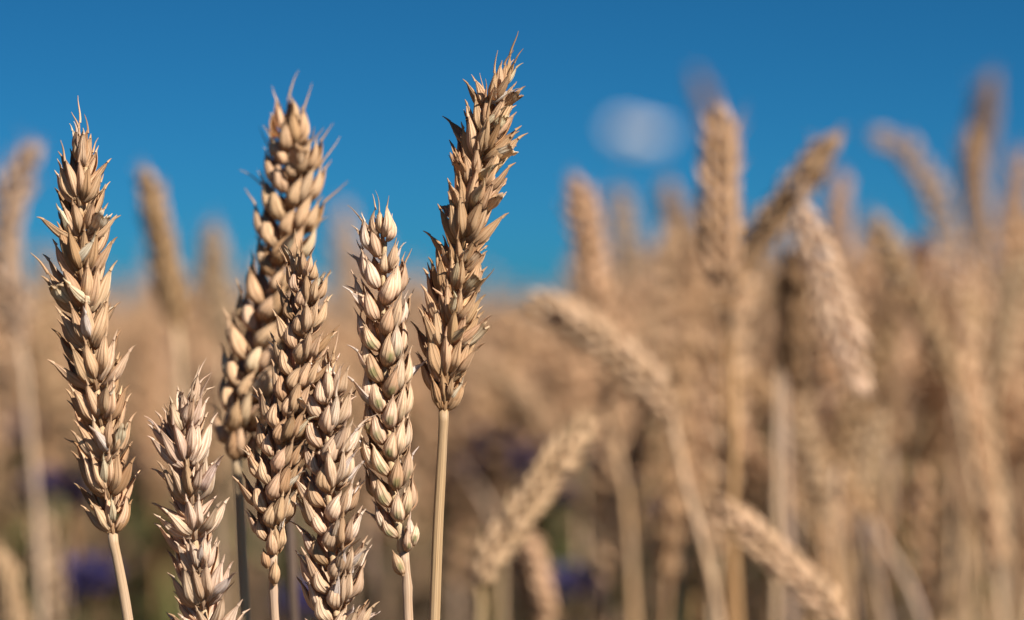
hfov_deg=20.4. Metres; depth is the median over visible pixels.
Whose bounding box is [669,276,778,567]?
wheat stalk
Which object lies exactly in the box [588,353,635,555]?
wheat stalk
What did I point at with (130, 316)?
wheat stalk
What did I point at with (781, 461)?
wheat stalk
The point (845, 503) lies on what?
wheat stalk
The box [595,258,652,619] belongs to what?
wheat stalk
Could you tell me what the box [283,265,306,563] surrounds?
wheat stalk
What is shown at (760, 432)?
wheat stalk
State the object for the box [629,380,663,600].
wheat stalk
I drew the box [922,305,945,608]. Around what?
wheat stalk
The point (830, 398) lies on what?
wheat stalk
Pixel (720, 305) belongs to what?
wheat stalk
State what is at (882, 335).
wheat stalk
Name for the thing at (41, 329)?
wheat stalk
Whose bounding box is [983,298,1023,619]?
wheat stalk
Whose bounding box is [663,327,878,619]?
wheat stalk
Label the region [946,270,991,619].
wheat stalk
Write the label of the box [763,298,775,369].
wheat stalk
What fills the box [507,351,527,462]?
wheat stalk
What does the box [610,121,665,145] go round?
cloud
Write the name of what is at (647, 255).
wheat stalk
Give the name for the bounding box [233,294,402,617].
wheat stalk
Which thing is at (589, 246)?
wheat stalk
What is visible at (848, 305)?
wheat stalk
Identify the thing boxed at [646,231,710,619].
wheat stalk
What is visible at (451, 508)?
wheat stalk
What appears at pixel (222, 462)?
wheat stalk
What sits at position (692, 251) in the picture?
wheat stalk
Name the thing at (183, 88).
sky
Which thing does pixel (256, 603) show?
wheat stalk
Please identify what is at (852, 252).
wheat stalk
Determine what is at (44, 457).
wheat stalk
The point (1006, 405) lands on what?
wheat stalk
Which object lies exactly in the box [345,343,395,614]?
wheat stalk
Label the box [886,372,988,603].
wheat stalk
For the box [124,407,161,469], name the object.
wheat stalk
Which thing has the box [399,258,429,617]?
wheat stalk
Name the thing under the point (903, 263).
wheat stalk
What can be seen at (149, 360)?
wheat stalk
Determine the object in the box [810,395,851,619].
wheat stalk
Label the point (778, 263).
wheat stalk
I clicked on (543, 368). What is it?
wheat stalk
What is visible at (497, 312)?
wheat stalk
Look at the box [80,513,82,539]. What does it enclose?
wheat stalk
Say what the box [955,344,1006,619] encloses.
wheat stalk
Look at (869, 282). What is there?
wheat stalk
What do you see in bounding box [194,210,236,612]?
wheat stalk
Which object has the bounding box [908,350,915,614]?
wheat stalk
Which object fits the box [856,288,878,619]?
wheat stalk
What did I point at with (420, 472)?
wheat stalk
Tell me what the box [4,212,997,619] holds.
wheat crop
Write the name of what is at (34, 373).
wheat stalk
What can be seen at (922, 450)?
wheat stalk
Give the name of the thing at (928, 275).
wheat stalk
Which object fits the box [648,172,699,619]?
wheat stalk
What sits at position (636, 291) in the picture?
wheat stalk
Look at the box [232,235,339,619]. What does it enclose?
wheat stalk
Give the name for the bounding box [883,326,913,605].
wheat stalk
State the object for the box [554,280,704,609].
wheat stalk
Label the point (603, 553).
wheat stalk
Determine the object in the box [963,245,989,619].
wheat stalk
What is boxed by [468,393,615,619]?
wheat stalk
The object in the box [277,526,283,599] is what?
wheat stalk
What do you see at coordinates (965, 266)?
wheat stalk
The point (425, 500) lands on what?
wheat stalk
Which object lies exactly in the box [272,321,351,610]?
wheat stalk
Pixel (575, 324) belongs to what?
wheat stalk
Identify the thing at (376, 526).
wheat stalk
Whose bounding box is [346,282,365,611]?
wheat stalk
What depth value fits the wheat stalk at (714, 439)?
1.00 m
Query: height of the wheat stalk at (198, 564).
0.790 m
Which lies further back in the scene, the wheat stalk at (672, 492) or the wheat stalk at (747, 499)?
the wheat stalk at (747, 499)
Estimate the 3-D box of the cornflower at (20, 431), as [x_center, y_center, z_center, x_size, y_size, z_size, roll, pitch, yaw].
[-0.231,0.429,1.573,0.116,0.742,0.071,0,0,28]
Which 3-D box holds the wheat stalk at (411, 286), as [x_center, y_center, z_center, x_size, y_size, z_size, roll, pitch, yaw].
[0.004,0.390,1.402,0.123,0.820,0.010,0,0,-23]
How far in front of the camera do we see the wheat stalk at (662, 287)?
1.23 m
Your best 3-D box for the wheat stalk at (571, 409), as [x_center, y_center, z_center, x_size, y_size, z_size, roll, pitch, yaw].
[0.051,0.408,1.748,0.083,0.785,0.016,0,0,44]
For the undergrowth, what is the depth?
1.49 m
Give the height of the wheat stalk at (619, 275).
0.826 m
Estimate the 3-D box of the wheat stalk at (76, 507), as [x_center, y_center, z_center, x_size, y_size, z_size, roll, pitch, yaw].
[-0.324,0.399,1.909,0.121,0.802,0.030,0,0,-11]
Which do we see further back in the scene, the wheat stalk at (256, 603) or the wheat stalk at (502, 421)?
the wheat stalk at (256, 603)
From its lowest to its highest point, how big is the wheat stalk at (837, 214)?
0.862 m
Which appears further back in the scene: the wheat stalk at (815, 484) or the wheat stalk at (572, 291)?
the wheat stalk at (572, 291)
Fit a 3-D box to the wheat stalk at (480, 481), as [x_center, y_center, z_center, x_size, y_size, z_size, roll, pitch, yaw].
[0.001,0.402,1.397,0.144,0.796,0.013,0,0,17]
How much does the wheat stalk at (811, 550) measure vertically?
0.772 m
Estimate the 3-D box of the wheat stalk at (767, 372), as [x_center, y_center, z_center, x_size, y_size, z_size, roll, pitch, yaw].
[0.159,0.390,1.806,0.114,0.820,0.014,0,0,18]
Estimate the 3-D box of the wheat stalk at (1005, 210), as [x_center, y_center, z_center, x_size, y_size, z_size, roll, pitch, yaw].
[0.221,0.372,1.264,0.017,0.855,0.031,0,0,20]
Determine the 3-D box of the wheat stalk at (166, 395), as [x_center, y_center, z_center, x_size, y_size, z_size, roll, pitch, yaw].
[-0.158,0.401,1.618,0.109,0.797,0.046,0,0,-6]
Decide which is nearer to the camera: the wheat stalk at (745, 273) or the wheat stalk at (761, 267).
the wheat stalk at (761, 267)
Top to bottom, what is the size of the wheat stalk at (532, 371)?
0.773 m
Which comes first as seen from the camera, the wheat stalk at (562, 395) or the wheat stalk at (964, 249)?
the wheat stalk at (964, 249)
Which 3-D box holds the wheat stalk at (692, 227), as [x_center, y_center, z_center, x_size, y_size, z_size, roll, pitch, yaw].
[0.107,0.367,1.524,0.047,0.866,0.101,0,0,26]
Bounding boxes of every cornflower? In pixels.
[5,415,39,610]
[13,465,91,616]
[59,549,115,619]
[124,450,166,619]
[278,578,318,619]
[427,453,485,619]
[466,424,525,619]
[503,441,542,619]
[546,559,605,619]
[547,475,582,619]
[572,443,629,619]
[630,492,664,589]
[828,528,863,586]
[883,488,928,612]
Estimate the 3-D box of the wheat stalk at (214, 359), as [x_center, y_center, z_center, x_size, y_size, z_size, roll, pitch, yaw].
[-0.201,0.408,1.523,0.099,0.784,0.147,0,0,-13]
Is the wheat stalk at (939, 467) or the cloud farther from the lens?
the cloud
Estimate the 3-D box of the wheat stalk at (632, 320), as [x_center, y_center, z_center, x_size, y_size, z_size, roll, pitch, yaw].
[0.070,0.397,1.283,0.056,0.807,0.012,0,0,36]
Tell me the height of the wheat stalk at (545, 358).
0.798 m
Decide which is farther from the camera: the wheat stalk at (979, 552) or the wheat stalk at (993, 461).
the wheat stalk at (993, 461)
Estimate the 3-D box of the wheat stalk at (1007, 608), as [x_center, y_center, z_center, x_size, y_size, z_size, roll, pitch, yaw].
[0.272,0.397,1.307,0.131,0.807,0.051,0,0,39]
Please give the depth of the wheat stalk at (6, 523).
1.92 m
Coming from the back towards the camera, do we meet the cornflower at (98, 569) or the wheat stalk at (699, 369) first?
the wheat stalk at (699, 369)
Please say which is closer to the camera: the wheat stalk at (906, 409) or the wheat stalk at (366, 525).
the wheat stalk at (366, 525)
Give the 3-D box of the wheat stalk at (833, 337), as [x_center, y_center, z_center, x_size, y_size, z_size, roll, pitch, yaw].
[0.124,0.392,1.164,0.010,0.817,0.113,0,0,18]
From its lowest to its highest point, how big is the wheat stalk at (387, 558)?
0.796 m
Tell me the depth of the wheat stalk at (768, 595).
1.50 m
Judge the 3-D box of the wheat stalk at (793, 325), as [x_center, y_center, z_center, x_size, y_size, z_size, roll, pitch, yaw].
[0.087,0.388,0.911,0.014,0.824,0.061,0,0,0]
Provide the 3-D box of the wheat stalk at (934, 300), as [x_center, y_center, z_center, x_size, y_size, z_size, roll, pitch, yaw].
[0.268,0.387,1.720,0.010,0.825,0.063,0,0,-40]
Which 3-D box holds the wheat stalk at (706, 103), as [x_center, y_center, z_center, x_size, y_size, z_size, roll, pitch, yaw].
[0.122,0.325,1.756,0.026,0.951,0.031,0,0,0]
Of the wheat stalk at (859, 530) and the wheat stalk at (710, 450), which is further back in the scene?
the wheat stalk at (859, 530)
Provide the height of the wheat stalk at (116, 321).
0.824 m
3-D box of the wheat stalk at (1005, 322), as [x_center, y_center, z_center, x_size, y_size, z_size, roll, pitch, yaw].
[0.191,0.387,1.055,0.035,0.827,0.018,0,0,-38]
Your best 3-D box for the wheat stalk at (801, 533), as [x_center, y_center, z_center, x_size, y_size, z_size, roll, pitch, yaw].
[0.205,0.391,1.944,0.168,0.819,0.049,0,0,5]
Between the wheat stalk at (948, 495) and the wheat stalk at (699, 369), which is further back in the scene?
the wheat stalk at (699, 369)
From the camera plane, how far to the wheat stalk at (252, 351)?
0.65 m
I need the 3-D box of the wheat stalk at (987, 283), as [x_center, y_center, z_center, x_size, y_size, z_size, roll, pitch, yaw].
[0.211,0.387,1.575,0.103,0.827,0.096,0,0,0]
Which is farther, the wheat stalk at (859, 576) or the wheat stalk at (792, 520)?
the wheat stalk at (859, 576)
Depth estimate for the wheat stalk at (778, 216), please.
0.90 m
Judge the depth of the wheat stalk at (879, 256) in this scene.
1.25 m
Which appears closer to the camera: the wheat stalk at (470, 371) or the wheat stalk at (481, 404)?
the wheat stalk at (481, 404)
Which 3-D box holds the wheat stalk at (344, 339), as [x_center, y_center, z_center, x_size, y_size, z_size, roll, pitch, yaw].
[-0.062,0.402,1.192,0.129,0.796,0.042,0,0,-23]
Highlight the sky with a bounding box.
[0,0,1023,309]
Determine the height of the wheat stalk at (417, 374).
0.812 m
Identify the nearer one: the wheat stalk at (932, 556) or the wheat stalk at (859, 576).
the wheat stalk at (932, 556)
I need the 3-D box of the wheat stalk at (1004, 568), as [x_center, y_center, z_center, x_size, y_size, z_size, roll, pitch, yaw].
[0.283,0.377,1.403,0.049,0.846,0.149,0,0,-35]
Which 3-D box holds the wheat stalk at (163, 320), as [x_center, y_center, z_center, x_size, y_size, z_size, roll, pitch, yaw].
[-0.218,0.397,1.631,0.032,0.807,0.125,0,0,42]
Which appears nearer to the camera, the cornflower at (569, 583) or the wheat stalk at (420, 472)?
the cornflower at (569, 583)
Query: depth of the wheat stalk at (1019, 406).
1.15 m
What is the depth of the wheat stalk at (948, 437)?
1.31 m
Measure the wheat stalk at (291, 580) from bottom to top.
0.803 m
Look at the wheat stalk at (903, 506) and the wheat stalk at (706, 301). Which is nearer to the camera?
the wheat stalk at (706, 301)
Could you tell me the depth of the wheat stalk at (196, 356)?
1.46 m
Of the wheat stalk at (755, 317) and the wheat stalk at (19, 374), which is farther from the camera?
the wheat stalk at (19, 374)
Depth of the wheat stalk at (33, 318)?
1.40 m
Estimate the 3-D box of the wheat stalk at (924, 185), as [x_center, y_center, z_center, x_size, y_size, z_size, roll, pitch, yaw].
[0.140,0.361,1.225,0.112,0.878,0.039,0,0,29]
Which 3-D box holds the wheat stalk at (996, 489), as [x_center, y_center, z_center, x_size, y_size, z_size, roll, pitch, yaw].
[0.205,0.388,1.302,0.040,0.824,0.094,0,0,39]
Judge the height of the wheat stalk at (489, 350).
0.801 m
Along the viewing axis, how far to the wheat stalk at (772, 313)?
1.99 m
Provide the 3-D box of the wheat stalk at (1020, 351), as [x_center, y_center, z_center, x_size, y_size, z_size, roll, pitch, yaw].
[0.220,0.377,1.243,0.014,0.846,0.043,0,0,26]
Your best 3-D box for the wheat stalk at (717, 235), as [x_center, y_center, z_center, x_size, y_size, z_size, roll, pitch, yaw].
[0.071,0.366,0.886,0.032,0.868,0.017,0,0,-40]
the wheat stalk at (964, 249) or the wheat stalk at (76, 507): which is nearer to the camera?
the wheat stalk at (964, 249)
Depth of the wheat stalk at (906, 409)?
1.50 m
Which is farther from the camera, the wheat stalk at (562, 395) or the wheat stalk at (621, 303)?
the wheat stalk at (562, 395)
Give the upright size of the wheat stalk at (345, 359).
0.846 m
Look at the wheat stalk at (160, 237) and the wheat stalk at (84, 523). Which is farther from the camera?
the wheat stalk at (84, 523)
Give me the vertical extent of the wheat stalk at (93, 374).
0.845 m
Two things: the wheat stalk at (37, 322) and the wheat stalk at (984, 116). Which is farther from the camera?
the wheat stalk at (37, 322)
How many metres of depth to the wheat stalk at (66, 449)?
1.49 m
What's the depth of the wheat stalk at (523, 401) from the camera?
1.15 m
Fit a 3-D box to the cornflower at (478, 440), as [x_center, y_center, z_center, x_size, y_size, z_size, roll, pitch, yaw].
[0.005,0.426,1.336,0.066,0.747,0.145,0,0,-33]
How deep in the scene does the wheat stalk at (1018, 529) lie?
1.20 m
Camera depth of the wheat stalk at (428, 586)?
1.88 m
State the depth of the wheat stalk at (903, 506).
1.94 m
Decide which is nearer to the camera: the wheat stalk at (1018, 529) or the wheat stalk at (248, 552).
the wheat stalk at (1018, 529)
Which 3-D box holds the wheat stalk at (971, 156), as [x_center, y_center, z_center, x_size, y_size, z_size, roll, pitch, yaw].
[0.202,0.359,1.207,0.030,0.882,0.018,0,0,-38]
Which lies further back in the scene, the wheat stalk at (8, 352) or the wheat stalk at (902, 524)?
the wheat stalk at (902, 524)
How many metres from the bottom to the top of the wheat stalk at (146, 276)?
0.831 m
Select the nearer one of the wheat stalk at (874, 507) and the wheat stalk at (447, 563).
the wheat stalk at (874, 507)
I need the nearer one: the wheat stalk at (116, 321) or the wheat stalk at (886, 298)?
the wheat stalk at (886, 298)
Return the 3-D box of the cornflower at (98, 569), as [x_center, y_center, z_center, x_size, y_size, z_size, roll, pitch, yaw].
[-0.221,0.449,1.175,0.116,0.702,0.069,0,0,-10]
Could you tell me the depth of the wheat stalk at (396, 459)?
1.96 m
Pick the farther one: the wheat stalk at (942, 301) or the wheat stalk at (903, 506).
the wheat stalk at (903, 506)
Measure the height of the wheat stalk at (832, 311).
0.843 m
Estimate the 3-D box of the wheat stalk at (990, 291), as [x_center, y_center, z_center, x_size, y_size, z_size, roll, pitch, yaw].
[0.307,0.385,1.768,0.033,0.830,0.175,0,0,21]
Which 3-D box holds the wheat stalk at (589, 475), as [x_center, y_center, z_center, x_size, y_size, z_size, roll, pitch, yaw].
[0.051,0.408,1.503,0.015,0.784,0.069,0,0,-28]
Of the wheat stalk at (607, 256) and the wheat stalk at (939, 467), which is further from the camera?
the wheat stalk at (607, 256)
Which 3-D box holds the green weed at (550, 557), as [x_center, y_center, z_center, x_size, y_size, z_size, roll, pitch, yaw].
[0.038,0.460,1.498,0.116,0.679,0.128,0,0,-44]
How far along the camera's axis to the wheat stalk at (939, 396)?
1.19 m
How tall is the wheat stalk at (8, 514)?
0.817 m
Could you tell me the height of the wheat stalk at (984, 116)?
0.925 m
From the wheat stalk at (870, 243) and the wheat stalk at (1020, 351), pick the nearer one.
the wheat stalk at (1020, 351)
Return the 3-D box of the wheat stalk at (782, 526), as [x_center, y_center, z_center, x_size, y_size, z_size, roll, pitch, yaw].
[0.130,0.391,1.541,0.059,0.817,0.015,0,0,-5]
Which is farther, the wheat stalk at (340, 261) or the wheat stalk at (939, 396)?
the wheat stalk at (340, 261)
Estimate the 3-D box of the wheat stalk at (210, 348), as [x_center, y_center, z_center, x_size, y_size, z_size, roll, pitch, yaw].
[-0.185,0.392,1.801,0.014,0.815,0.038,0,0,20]
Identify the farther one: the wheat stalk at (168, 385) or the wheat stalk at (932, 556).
the wheat stalk at (168, 385)
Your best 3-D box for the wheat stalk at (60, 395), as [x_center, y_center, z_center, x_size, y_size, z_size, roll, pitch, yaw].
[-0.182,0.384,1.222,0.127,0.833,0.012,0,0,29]
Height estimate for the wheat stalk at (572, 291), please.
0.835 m
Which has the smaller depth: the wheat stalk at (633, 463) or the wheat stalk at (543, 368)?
the wheat stalk at (633, 463)
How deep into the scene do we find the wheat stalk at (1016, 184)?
1.30 m
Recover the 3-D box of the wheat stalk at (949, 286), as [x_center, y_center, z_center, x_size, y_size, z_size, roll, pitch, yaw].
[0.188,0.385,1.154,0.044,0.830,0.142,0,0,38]
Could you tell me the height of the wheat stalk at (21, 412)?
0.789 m
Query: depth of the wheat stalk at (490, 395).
1.63 m
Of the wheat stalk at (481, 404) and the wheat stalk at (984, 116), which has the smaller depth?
the wheat stalk at (984, 116)
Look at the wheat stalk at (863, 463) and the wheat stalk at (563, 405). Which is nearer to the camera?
the wheat stalk at (863, 463)
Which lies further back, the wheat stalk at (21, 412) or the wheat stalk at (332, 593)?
the wheat stalk at (21, 412)
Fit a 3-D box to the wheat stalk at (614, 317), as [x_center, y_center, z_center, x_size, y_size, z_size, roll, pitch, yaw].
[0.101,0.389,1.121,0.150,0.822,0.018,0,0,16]
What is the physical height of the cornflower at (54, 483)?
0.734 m
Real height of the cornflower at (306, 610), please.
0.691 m
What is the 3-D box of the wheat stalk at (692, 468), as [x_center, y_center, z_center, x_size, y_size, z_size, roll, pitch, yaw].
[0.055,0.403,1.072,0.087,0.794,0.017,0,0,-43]
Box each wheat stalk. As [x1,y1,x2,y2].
[0,126,48,619]
[0,278,30,452]
[0,303,44,366]
[0,321,15,552]
[0,543,34,619]
[1,473,33,589]
[4,365,17,530]
[6,326,74,562]
[13,336,36,560]
[14,289,22,392]
[18,314,48,565]
[19,497,70,619]
[28,237,77,619]
[30,323,93,619]
[31,101,139,619]
[32,320,86,617]
[35,311,114,607]
[35,331,54,606]
[36,283,176,388]
[45,312,70,612]
[46,313,73,603]
[65,309,139,456]
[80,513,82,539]
[120,315,168,618]
[124,295,169,544]
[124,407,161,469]
[127,326,185,581]
[130,306,169,606]
[132,157,192,521]
[132,299,152,607]
[134,314,167,619]
[136,263,176,404]
[142,331,168,447]
[142,348,221,619]
[145,357,249,619]
[153,326,175,571]
[183,307,297,592]
[184,270,207,513]
[187,327,214,548]
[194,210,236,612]
[198,324,255,529]
[203,294,219,531]
[211,70,347,619]
[220,323,246,619]
[222,254,252,617]
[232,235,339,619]
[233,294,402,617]
[245,405,263,619]
[249,260,268,619]
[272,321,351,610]
[277,316,332,619]
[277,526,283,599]
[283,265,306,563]
[285,271,370,611]
[290,329,380,619]
[321,323,509,619]
[323,193,361,609]
[325,234,402,609]
[343,190,426,619]
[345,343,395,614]
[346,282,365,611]
[356,271,517,600]
[361,351,390,619]
[363,344,392,619]
[363,374,387,619]
[368,253,422,610]
[373,365,395,558]
[386,284,427,619]
[394,317,522,619]
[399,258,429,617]
[404,348,529,619]
[405,272,517,619]
[406,416,429,596]
[411,31,527,619]
[411,309,438,619]
[413,377,436,619]
[431,408,457,619]
[433,310,456,612]
[444,481,458,594]
[445,383,478,619]
[468,343,510,612]
[468,350,614,619]
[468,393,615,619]
[471,375,489,590]
[473,404,496,550]
[475,346,581,616]
[476,355,500,547]
[484,284,535,619]
[485,316,711,600]
[489,423,529,619]
[490,298,502,619]
[492,294,558,619]
[498,530,561,619]
[505,273,722,619]
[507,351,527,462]
[522,368,571,617]
[525,359,543,471]
[537,322,564,442]
[543,322,572,542]
[545,336,614,599]
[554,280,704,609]
[556,322,566,538]
[557,167,637,619]
[561,251,591,619]
[570,426,589,599]
[582,218,700,595]
[582,355,602,563]
[583,269,632,615]
[588,256,632,619]
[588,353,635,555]
[590,371,633,619]
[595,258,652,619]
[598,179,663,619]
[602,238,636,381]
[602,342,677,619]
[612,259,689,537]
[616,299,653,619]
[618,284,773,378]
[627,352,847,619]
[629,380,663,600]
[636,222,676,614]
[636,240,708,619]
[639,413,651,619]
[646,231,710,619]
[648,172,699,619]
[657,310,698,619]
[662,216,694,592]
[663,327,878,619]
[668,329,721,619]
[669,226,704,567]
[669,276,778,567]
[672,237,698,613]
[673,287,709,609]
[677,337,924,619]
[679,190,742,619]
[690,267,760,619]
[691,67,728,217]
[691,91,751,619]
[694,275,721,375]
[698,310,756,619]
[698,354,721,613]
[699,279,757,619]
[701,254,774,619]
[703,490,843,619]
[708,250,739,577]
[709,282,862,544]
[710,302,774,377]
[721,123,847,619]
[725,270,767,619]
[729,228,752,607]
[741,208,770,507]
[743,340,770,619]
[745,254,821,528]
[753,243,781,329]
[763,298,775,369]
[767,235,810,619]
[767,449,789,601]
[769,321,793,619]
[770,333,777,602]
[773,304,783,537]
[775,250,828,569]
[778,231,849,619]
[779,294,862,610]
[780,178,880,619]
[787,288,823,619]
[788,392,840,606]
[790,246,797,550]
[799,286,935,540]
[807,335,942,619]
[808,371,902,619]
[809,393,848,619]
[810,275,848,612]
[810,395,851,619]
[813,361,870,616]
[813,379,850,586]
[819,164,854,619]
[829,314,898,607]
[838,350,861,575]
[843,255,857,447]
[844,241,861,602]
[844,265,1021,550]
[844,400,898,619]
[846,242,948,590]
[847,256,870,588]
[852,207,1005,619]
[854,277,893,603]
[855,231,901,613]
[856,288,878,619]
[860,208,885,501]
[864,125,961,619]
[864,241,882,619]
[871,239,903,619]
[878,230,932,619]
[883,232,984,411]
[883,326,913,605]
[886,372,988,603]
[894,354,948,619]
[898,375,946,616]
[900,335,915,566]
[900,349,994,498]
[902,458,949,619]
[903,263,994,571]
[905,329,931,606]
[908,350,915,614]
[913,346,935,614]
[921,403,945,616]
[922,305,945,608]
[923,284,957,615]
[929,240,1023,436]
[933,279,985,614]
[935,345,989,619]
[942,232,1022,455]
[943,317,965,515]
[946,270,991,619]
[952,117,996,619]
[952,288,989,619]
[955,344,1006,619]
[960,65,1000,571]
[961,219,989,605]
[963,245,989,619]
[967,457,1023,619]
[972,332,984,619]
[977,523,1022,619]
[982,238,1023,619]
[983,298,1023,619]
[984,265,999,439]
[984,337,1022,619]
[987,188,1021,619]
[988,386,1005,619]
[993,230,1008,610]
[993,287,1017,619]
[1000,140,1023,619]
[1003,207,1023,613]
[1004,489,1008,619]
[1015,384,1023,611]
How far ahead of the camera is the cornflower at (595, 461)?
1.43 m
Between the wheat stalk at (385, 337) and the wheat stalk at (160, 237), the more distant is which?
the wheat stalk at (160, 237)
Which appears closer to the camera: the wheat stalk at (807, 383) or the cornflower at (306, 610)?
the wheat stalk at (807, 383)
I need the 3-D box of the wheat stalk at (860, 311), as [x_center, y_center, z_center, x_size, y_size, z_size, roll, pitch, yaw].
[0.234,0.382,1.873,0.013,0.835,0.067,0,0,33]
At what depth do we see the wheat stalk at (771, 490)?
1.47 m
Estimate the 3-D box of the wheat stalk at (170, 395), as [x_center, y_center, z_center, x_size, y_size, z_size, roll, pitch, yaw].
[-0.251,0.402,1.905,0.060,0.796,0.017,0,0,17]
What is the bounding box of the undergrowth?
[0,363,1022,619]
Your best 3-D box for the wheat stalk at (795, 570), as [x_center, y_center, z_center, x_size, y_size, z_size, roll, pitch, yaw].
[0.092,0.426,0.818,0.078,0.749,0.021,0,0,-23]
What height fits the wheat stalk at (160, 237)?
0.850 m
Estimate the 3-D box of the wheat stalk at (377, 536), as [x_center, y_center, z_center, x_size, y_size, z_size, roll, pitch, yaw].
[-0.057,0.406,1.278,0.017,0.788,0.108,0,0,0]
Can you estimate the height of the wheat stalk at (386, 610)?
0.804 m
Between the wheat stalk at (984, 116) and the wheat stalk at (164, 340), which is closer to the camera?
the wheat stalk at (984, 116)
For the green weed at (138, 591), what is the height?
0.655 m
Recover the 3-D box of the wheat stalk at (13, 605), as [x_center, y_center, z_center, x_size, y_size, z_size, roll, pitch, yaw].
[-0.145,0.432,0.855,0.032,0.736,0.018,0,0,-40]
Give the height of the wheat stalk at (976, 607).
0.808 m
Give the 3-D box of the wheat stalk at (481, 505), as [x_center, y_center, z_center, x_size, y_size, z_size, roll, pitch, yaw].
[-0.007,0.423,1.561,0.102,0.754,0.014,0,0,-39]
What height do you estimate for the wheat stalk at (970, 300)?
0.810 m
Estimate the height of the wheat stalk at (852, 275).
0.824 m
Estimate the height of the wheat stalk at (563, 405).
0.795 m
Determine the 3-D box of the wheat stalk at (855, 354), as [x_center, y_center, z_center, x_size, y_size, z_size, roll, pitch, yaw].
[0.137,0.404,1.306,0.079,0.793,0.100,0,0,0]
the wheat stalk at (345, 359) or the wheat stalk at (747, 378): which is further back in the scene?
the wheat stalk at (345, 359)
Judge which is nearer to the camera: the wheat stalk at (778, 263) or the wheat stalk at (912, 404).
the wheat stalk at (912, 404)
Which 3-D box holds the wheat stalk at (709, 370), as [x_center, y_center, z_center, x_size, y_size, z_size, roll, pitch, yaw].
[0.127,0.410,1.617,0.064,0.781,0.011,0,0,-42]
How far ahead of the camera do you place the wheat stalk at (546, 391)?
1.48 m
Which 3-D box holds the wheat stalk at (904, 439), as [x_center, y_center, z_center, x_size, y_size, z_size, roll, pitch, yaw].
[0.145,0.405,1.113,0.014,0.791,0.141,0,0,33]
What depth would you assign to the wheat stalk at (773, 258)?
1.83 m
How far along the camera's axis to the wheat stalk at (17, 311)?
0.95 m
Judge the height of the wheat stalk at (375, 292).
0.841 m
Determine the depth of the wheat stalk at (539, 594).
0.92 m
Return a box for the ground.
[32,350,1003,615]
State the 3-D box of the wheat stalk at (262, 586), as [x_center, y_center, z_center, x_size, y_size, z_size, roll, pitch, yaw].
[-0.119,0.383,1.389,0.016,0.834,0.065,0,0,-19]

